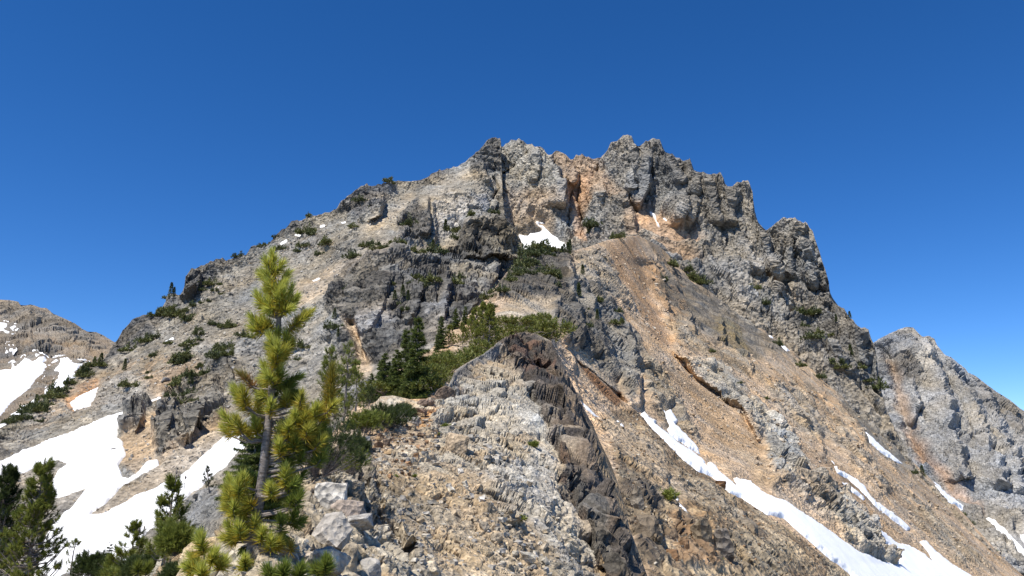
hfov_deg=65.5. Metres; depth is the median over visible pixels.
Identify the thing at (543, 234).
snow patch
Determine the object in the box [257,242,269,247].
shrub
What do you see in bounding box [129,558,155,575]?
pine sapling
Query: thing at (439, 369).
shrub
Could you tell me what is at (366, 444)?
shrub
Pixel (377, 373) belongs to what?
fir tree
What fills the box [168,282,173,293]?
conifer
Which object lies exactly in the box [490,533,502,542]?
boulder
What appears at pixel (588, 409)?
snow patch
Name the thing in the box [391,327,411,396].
fir tree
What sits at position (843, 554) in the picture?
snow patch
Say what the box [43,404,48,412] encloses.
conifer
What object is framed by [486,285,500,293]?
shrub
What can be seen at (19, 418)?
shrub
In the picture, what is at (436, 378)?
shrub
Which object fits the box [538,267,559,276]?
shrub
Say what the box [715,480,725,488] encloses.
boulder
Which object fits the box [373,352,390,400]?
fir tree
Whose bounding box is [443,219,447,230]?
conifer
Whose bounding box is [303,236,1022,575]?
ridge
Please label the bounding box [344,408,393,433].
shrub
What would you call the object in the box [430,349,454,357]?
shrub
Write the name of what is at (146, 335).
shrub
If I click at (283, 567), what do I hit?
pine sapling
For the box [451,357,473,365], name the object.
shrub
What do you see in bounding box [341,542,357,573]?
boulder
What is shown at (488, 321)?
pine tree
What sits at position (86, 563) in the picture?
shrub
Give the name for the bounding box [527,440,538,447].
plant
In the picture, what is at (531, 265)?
shrub
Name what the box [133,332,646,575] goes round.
knoll
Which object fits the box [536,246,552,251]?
shrub
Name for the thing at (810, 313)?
shrub
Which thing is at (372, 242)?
shrub
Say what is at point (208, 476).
pine sapling
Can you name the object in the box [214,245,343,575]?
pine tree
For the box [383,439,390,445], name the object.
boulder
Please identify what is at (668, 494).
plant
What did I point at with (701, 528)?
boulder
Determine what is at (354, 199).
shrub
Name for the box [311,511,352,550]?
boulder
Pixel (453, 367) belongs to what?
shrub
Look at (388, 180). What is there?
shrub
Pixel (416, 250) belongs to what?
shrub
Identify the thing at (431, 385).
shrub
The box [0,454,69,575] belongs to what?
pine tree
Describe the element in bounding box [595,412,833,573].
rubble
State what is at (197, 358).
scree
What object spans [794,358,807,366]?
shrub
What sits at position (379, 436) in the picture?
rubble
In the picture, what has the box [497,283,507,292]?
shrub
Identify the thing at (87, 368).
shrub
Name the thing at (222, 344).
shrub
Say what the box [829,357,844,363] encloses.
shrub
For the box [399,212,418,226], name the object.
shrub
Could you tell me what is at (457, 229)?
shrub
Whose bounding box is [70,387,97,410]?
snow patch
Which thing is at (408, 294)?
conifer
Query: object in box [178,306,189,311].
shrub
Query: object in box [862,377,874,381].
shrub
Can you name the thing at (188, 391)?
shrub
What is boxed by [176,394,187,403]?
shrub
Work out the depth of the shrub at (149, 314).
283.90 m
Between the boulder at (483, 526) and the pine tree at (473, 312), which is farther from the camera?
the pine tree at (473, 312)
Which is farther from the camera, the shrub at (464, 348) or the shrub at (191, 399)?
the shrub at (191, 399)
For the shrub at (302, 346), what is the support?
on the mountain shoulder
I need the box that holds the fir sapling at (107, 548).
[99,542,112,570]
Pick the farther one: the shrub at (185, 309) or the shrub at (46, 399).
the shrub at (185, 309)
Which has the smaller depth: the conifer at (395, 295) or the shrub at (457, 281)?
the conifer at (395, 295)
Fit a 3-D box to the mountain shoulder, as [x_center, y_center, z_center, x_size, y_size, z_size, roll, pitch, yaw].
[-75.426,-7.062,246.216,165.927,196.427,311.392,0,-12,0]
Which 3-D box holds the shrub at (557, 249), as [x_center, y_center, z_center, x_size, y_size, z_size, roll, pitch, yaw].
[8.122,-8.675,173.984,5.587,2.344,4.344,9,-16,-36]
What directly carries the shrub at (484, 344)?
on the ridge at (611, 369)
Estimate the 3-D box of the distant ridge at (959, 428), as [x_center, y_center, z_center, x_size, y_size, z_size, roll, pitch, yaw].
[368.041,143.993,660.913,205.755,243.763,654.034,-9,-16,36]
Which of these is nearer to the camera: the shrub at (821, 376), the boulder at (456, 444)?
the boulder at (456, 444)
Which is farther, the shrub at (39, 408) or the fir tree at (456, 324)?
the shrub at (39, 408)
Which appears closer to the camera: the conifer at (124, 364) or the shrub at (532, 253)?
the shrub at (532, 253)
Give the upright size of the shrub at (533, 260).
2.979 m
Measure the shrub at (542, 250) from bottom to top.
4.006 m
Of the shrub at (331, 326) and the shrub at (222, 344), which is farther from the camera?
the shrub at (222, 344)
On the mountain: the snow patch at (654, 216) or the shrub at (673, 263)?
the snow patch at (654, 216)
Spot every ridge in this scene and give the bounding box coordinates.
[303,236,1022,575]
[873,327,1023,575]
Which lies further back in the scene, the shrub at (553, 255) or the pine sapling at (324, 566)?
the shrub at (553, 255)
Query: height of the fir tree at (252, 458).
0.718 m
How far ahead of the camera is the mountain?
342.31 m
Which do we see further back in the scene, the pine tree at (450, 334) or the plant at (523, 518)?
the pine tree at (450, 334)
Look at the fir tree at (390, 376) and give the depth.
42.56 m
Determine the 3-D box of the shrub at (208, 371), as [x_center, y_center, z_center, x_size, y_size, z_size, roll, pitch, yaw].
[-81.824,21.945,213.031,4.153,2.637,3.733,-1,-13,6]
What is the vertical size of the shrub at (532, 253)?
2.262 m
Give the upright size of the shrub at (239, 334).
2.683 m
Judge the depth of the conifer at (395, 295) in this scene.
214.72 m
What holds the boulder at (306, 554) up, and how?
on the knoll
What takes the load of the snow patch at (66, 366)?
on the distant hill
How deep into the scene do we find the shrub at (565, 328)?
77.64 m
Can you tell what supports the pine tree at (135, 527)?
on the knoll
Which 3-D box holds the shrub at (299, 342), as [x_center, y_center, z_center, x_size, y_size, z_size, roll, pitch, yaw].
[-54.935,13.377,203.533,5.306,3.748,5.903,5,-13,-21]
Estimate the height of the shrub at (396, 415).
0.414 m
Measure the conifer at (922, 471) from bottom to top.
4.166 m
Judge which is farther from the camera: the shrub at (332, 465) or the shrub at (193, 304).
the shrub at (193, 304)
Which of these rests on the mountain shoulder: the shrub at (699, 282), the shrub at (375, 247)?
the shrub at (375, 247)
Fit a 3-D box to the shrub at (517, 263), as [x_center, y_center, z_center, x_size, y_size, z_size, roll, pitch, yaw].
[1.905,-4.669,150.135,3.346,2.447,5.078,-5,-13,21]
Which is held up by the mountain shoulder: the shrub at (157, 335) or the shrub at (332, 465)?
the shrub at (157, 335)
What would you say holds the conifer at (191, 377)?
on the mountain shoulder
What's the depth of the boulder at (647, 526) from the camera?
35.42 m
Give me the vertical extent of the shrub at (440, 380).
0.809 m
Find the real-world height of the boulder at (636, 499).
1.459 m
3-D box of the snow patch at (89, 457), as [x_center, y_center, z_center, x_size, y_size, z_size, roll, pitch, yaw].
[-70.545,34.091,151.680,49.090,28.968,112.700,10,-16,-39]
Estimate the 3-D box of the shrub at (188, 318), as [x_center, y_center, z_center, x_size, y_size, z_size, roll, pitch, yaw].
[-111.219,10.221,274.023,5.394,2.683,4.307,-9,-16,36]
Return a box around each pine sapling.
[64,538,81,575]
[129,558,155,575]
[176,525,233,575]
[201,465,216,492]
[257,555,312,575]
[307,549,337,575]
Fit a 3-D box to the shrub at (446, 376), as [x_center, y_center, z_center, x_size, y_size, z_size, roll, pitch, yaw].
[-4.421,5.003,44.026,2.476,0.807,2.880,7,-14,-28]
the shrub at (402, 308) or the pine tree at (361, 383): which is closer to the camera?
the pine tree at (361, 383)
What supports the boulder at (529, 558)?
on the knoll
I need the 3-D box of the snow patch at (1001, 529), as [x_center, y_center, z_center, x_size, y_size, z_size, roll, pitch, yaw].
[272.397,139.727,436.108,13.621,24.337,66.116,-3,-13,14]
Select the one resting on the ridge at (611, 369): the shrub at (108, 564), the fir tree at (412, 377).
the fir tree at (412, 377)
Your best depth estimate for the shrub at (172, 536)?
5.47 m
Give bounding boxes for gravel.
[234,416,582,575]
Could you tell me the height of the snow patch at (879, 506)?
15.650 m
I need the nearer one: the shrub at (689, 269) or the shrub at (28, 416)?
the shrub at (28, 416)
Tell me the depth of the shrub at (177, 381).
201.24 m
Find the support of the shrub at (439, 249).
on the mountain shoulder
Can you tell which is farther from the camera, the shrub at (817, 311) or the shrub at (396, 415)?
the shrub at (817, 311)
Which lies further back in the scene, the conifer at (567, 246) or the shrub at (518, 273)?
the conifer at (567, 246)
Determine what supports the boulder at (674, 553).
on the ridge at (611, 369)
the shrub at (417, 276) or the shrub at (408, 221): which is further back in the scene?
the shrub at (408, 221)
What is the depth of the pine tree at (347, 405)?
25.92 m
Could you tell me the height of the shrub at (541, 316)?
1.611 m
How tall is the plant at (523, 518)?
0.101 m
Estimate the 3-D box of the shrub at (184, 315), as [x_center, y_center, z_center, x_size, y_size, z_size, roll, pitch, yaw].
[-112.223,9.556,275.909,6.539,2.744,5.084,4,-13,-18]
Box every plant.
[520,514,527,521]
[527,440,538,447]
[659,486,681,501]
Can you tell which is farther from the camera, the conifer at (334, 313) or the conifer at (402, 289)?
the conifer at (402, 289)
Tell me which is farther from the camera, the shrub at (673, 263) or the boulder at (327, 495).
the shrub at (673, 263)
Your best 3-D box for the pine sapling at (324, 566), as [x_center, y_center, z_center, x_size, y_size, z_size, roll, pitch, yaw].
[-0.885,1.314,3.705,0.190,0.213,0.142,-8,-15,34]
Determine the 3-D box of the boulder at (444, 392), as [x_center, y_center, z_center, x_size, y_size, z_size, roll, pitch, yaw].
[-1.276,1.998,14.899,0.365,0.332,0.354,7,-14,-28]
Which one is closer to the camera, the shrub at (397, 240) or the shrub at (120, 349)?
the shrub at (120, 349)
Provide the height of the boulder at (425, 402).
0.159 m
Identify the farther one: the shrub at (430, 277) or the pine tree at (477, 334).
the shrub at (430, 277)
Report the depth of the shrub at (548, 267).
157.57 m
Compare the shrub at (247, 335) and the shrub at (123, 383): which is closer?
the shrub at (123, 383)
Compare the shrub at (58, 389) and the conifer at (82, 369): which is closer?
the shrub at (58, 389)
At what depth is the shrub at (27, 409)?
207.15 m
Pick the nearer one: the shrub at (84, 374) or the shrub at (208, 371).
the shrub at (208, 371)
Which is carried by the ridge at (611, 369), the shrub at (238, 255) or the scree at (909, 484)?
the scree at (909, 484)
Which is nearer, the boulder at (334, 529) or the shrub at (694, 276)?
the boulder at (334, 529)
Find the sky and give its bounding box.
[0,0,1023,409]
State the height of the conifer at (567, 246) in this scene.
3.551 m
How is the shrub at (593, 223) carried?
on the mountain
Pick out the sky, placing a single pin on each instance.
(144, 144)
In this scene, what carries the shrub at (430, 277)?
on the mountain shoulder
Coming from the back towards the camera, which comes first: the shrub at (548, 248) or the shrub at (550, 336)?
the shrub at (548, 248)
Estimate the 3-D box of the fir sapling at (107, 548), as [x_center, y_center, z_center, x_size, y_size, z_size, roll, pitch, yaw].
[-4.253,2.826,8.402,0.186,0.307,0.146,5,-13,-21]
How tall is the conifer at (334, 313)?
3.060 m
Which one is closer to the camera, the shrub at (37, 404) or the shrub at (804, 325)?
the shrub at (37, 404)
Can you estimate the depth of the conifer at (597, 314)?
128.48 m
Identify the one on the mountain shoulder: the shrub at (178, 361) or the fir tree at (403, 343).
the shrub at (178, 361)
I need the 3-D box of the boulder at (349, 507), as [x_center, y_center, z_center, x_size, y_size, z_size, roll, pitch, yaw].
[-1.204,1.653,5.880,0.220,0.174,0.185,-6,-14,25]
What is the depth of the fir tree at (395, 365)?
42.55 m
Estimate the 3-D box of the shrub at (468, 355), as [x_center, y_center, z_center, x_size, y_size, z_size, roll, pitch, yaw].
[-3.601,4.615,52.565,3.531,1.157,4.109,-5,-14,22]
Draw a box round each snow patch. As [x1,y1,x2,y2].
[0,320,8,332]
[0,354,48,414]
[0,400,33,427]
[0,412,261,575]
[45,355,89,392]
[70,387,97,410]
[519,221,565,248]
[583,403,597,416]
[641,411,970,575]
[649,211,659,226]
[664,409,699,453]
[832,461,909,530]
[842,482,864,500]
[866,432,902,463]
[934,482,962,509]
[986,517,1023,554]
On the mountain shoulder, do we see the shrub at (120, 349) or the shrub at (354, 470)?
the shrub at (120, 349)
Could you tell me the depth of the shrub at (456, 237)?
307.66 m
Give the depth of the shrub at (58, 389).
229.13 m
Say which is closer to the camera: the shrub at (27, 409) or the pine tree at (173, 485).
the pine tree at (173, 485)
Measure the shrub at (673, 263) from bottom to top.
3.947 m
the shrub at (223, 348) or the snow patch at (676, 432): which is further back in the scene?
the shrub at (223, 348)
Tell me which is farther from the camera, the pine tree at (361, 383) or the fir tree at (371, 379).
the fir tree at (371, 379)
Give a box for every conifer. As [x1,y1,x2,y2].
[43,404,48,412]
[78,365,84,377]
[122,358,126,370]
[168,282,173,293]
[187,370,193,384]
[331,308,336,318]
[392,290,396,299]
[400,284,405,296]
[406,290,409,299]
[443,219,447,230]
[565,242,570,253]
[577,282,581,296]
[595,309,598,319]
[848,344,853,355]
[919,465,925,476]
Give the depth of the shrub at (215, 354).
214.38 m
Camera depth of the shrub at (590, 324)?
118.79 m
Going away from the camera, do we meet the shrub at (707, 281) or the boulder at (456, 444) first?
the boulder at (456, 444)
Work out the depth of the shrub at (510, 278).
116.74 m
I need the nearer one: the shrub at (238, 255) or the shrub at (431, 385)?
the shrub at (431, 385)
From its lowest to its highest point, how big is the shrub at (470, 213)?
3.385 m
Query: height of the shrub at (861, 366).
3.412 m
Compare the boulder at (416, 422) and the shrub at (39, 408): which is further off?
the shrub at (39, 408)
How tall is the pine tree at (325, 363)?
2.635 m
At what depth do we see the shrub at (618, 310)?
156.44 m
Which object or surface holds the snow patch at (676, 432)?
on the ridge at (611, 369)
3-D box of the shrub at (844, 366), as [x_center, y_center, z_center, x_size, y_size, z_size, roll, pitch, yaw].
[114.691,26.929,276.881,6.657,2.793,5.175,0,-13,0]
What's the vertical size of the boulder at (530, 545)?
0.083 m
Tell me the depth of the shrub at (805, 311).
310.61 m
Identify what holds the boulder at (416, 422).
on the knoll
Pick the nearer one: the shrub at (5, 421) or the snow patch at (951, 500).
the shrub at (5, 421)
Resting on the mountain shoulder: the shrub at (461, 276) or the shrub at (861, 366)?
the shrub at (461, 276)
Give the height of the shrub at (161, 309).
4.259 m
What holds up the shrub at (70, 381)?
on the mountain shoulder
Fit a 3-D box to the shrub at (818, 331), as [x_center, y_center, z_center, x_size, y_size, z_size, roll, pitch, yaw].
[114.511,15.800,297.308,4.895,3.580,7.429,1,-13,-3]
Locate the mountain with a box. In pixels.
[501,135,992,551]
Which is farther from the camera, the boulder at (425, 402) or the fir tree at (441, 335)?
the fir tree at (441, 335)
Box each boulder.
[160,377,170,382]
[304,551,311,561]
[305,546,350,575]
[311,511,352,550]
[314,482,347,509]
[330,500,365,516]
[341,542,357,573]
[347,513,373,530]
[359,557,381,575]
[374,441,382,447]
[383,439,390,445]
[411,417,418,425]
[415,408,426,416]
[417,399,434,406]
[434,386,454,399]
[445,433,469,455]
[479,521,488,531]
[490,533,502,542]
[521,552,535,564]
[525,542,533,549]
[629,486,644,510]
[635,514,659,543]
[666,549,678,560]
[679,539,689,549]
[690,517,711,543]
[713,528,734,561]
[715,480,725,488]
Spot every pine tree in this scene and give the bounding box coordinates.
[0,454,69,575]
[0,462,31,575]
[99,518,150,575]
[142,470,197,565]
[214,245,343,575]
[316,345,345,426]
[337,339,359,418]
[347,360,368,411]
[444,324,456,345]
[454,321,470,346]
[464,314,481,340]
[466,305,482,343]
[468,326,484,346]
[472,301,493,340]
[480,303,499,342]
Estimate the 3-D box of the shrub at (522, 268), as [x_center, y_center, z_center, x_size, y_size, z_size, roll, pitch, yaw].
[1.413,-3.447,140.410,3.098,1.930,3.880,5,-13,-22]
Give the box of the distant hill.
[0,300,114,423]
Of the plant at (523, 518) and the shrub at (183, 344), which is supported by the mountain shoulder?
the shrub at (183, 344)
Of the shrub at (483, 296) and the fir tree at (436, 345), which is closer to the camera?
the fir tree at (436, 345)
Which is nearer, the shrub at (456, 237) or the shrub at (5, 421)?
the shrub at (5, 421)
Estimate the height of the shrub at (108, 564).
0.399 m
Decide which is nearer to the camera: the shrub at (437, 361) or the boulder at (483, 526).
the boulder at (483, 526)
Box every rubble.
[370,396,448,481]
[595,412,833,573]
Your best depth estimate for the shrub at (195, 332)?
252.20 m
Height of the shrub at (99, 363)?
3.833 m
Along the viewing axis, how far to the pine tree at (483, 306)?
62.12 m
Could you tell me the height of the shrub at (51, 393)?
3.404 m
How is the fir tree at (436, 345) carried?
on the ridge at (611, 369)
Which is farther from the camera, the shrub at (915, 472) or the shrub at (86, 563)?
the shrub at (915, 472)
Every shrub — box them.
[1,415,20,423]
[6,414,23,421]
[10,408,33,419]
[16,403,35,413]
[16,403,45,411]
[26,395,55,405]
[32,398,50,408]
[39,388,68,398]
[46,380,72,392]
[62,374,77,384]
[69,547,118,575]
[74,368,95,377]
[76,362,91,372]
[84,357,106,366]
[97,551,138,575]
[115,548,160,575]
[116,378,141,387]
[117,341,136,351]
[132,331,153,342]
[138,335,151,342]
[147,308,161,316]
[147,329,160,337]
[151,515,195,556]
[155,304,177,313]
[155,559,183,575]
[161,308,180,316]
[162,338,172,344]
[163,389,177,396]
[166,353,190,364]
[167,378,181,386]
[171,349,193,359]
[172,349,194,359]
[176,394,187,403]
[177,337,198,346]
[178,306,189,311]
[178,366,198,376]
[179,311,195,318]
[179,385,197,395]
[181,314,194,321]
[186,397,198,401]
[187,300,196,306]
[190,325,204,334]
[198,365,210,373]
[202,277,223,285]
[203,345,226,358]
[211,342,235,351]
[212,338,235,346]
[217,318,236,328]
[219,348,234,356]
[230,251,243,257]
[233,328,246,336]
[241,331,256,338]
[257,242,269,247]
[273,244,286,250]
[280,412,366,476]
[292,337,305,347]
[295,222,316,234]
[295,241,309,247]
[299,343,310,348]
[305,227,317,236]
[316,234,331,245]
[322,317,344,329]
[332,446,373,474]
[337,435,371,451]
[340,247,361,258]
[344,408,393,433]
[346,222,359,227]
[351,193,367,201]
[354,383,377,407]
[357,241,367,247]
[358,378,397,395]
[364,239,380,246]
[367,243,387,250]
[370,402,417,428]
[382,176,395,183]
[387,235,407,244]
[387,371,446,384]
[387,401,418,416]
[391,388,425,396]
[397,378,448,392]
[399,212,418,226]
[400,305,409,310]
[410,273,423,280]
[411,244,427,253]
[418,269,442,282]
[418,280,434,287]
[420,362,455,371]
[422,353,470,366]
[423,356,450,366]
[424,363,453,377]
[426,243,449,254]
[427,349,480,360]
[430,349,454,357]
[430,372,451,383]
[433,374,447,383]
[437,362,463,372]
[447,226,460,232]
[449,232,458,239]
[451,273,463,284]
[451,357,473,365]
[454,270,466,278]
[454,345,485,354]
[466,209,475,216]
[467,339,495,350]
[479,291,496,300]
[484,331,513,344]
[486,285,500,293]
[486,322,537,335]
[488,208,500,213]
[494,314,537,325]
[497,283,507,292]
[498,315,549,334]
[505,275,516,281]
[506,269,524,276]
[511,251,541,265]
[513,259,531,268]
[513,264,529,271]
[516,243,546,255]
[519,260,534,267]
[523,248,542,256]
[524,269,537,274]
[528,316,577,336]
[529,238,553,248]
[532,311,559,325]
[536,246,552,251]
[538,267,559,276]
[538,330,571,342]
[543,244,561,252]
[544,261,554,269]
[545,251,556,256]
[553,270,563,279]
[582,215,603,228]
[586,319,593,327]
[597,295,604,302]
[608,231,625,238]
[608,316,625,324]
[613,307,622,312]
[667,257,679,267]
[681,259,693,271]
[686,270,703,280]
[688,275,705,284]
[697,273,713,284]
[772,337,784,346]
[793,306,810,314]
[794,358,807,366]
[796,306,816,314]
[799,329,825,339]
[800,321,810,327]
[809,305,822,313]
[813,327,824,334]
[813,371,826,378]
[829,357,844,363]
[833,362,852,368]
[857,361,866,368]
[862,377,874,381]
[865,375,889,389]
[910,468,918,473]
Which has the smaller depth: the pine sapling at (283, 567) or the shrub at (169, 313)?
the pine sapling at (283, 567)
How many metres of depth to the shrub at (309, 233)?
323.51 m
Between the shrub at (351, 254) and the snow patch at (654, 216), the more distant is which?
the snow patch at (654, 216)
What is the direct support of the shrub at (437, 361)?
on the ridge at (611, 369)
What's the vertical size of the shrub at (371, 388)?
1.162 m
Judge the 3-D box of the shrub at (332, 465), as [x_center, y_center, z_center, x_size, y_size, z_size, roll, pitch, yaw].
[-1.609,1.307,6.723,0.832,0.570,0.710,0,-12,0]
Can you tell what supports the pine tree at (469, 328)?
on the ridge at (611, 369)
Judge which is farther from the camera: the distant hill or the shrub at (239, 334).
the distant hill
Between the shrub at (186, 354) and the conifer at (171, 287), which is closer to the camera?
the shrub at (186, 354)
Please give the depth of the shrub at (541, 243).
170.76 m
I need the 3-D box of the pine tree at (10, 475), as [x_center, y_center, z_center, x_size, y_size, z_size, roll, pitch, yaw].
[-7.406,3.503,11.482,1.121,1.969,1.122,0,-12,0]
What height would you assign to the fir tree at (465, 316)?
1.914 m
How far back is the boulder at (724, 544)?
44.05 m
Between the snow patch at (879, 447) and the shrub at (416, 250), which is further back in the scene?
the shrub at (416, 250)
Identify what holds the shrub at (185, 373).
on the mountain shoulder
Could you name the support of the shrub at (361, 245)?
on the mountain shoulder
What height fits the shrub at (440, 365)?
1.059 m
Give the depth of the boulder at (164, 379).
215.65 m
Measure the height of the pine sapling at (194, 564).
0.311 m
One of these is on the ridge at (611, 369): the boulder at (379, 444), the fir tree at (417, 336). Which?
the fir tree at (417, 336)
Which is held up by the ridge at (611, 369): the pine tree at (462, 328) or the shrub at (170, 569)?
the pine tree at (462, 328)
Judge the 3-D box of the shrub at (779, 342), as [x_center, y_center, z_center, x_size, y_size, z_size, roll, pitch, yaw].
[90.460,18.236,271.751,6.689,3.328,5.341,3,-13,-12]
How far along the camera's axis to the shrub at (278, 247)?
322.24 m
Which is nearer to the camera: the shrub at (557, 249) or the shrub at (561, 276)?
the shrub at (561, 276)
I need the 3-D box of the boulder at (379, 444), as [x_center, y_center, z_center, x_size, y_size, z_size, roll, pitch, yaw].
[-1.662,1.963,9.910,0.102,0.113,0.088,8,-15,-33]
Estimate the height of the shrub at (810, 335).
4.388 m
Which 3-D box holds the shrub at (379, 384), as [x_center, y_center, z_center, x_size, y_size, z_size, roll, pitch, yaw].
[-6.878,5.347,42.775,3.354,0.906,2.883,-7,-14,28]
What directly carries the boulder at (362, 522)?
on the knoll
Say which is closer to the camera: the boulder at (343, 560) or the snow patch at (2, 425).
the boulder at (343, 560)
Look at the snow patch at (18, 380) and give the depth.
691.52 m
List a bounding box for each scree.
[1,188,409,536]
[582,245,1004,560]
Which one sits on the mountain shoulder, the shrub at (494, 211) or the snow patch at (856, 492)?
the shrub at (494, 211)
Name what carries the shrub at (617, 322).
on the ridge at (611, 369)
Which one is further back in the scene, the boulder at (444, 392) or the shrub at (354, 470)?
the boulder at (444, 392)
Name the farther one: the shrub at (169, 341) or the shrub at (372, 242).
the shrub at (372, 242)
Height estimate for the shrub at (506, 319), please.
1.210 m
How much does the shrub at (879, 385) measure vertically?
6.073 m
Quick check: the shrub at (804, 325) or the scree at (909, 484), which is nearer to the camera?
the scree at (909, 484)
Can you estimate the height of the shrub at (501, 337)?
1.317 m
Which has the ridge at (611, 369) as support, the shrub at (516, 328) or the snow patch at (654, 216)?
the shrub at (516, 328)
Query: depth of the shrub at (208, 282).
298.78 m
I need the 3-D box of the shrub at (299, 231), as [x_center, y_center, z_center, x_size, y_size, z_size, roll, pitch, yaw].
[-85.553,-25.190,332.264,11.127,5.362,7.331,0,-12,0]
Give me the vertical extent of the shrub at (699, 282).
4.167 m
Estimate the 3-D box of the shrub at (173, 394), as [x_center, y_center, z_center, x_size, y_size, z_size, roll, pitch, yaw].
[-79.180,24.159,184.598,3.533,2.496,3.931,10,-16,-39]
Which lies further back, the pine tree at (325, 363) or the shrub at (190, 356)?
the shrub at (190, 356)
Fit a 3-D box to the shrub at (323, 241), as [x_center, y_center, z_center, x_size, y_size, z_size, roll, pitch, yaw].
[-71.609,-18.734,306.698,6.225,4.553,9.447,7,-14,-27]
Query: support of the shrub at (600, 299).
on the ridge at (611, 369)
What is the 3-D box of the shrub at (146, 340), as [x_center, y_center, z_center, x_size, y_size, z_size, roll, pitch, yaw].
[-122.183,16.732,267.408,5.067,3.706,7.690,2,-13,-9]
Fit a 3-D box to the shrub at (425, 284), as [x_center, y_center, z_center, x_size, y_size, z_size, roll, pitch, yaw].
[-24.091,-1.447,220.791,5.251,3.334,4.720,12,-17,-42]
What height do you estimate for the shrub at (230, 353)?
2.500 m
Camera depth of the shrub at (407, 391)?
41.11 m
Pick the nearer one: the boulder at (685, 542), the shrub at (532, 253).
the boulder at (685, 542)
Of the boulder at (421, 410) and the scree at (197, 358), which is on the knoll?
the boulder at (421, 410)
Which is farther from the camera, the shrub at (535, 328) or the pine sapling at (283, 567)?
the shrub at (535, 328)
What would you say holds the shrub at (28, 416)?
on the mountain shoulder
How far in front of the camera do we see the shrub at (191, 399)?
184.73 m
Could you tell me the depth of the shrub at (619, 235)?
228.15 m
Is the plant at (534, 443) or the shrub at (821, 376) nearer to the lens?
the plant at (534, 443)
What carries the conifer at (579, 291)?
on the ridge at (611, 369)
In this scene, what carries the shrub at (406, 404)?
on the knoll
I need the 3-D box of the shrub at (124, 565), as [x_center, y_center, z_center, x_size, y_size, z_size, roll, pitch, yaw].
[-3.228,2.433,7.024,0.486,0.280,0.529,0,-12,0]
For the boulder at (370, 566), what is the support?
on the knoll
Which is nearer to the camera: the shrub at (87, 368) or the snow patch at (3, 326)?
the shrub at (87, 368)
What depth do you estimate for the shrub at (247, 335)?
228.13 m
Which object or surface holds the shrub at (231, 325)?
on the mountain shoulder
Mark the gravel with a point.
(406, 503)
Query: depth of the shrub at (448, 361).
50.12 m
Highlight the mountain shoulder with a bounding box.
[0,137,523,575]
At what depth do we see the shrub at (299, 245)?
318.74 m
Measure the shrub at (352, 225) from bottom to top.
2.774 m
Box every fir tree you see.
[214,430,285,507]
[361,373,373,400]
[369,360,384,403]
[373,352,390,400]
[385,348,402,395]
[386,361,396,393]
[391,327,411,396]
[399,315,435,398]
[399,351,422,398]
[433,335,440,351]
[434,316,447,348]
[451,308,460,328]
[461,306,467,323]
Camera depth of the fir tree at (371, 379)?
45.01 m
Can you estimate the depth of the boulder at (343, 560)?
4.38 m
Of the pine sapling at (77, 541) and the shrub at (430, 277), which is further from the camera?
the shrub at (430, 277)
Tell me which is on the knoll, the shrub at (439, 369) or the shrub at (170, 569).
the shrub at (170, 569)
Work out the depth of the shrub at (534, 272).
139.41 m
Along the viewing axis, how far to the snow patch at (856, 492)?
149.21 m
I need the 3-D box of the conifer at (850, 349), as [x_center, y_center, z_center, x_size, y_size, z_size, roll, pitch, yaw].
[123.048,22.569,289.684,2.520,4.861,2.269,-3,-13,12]

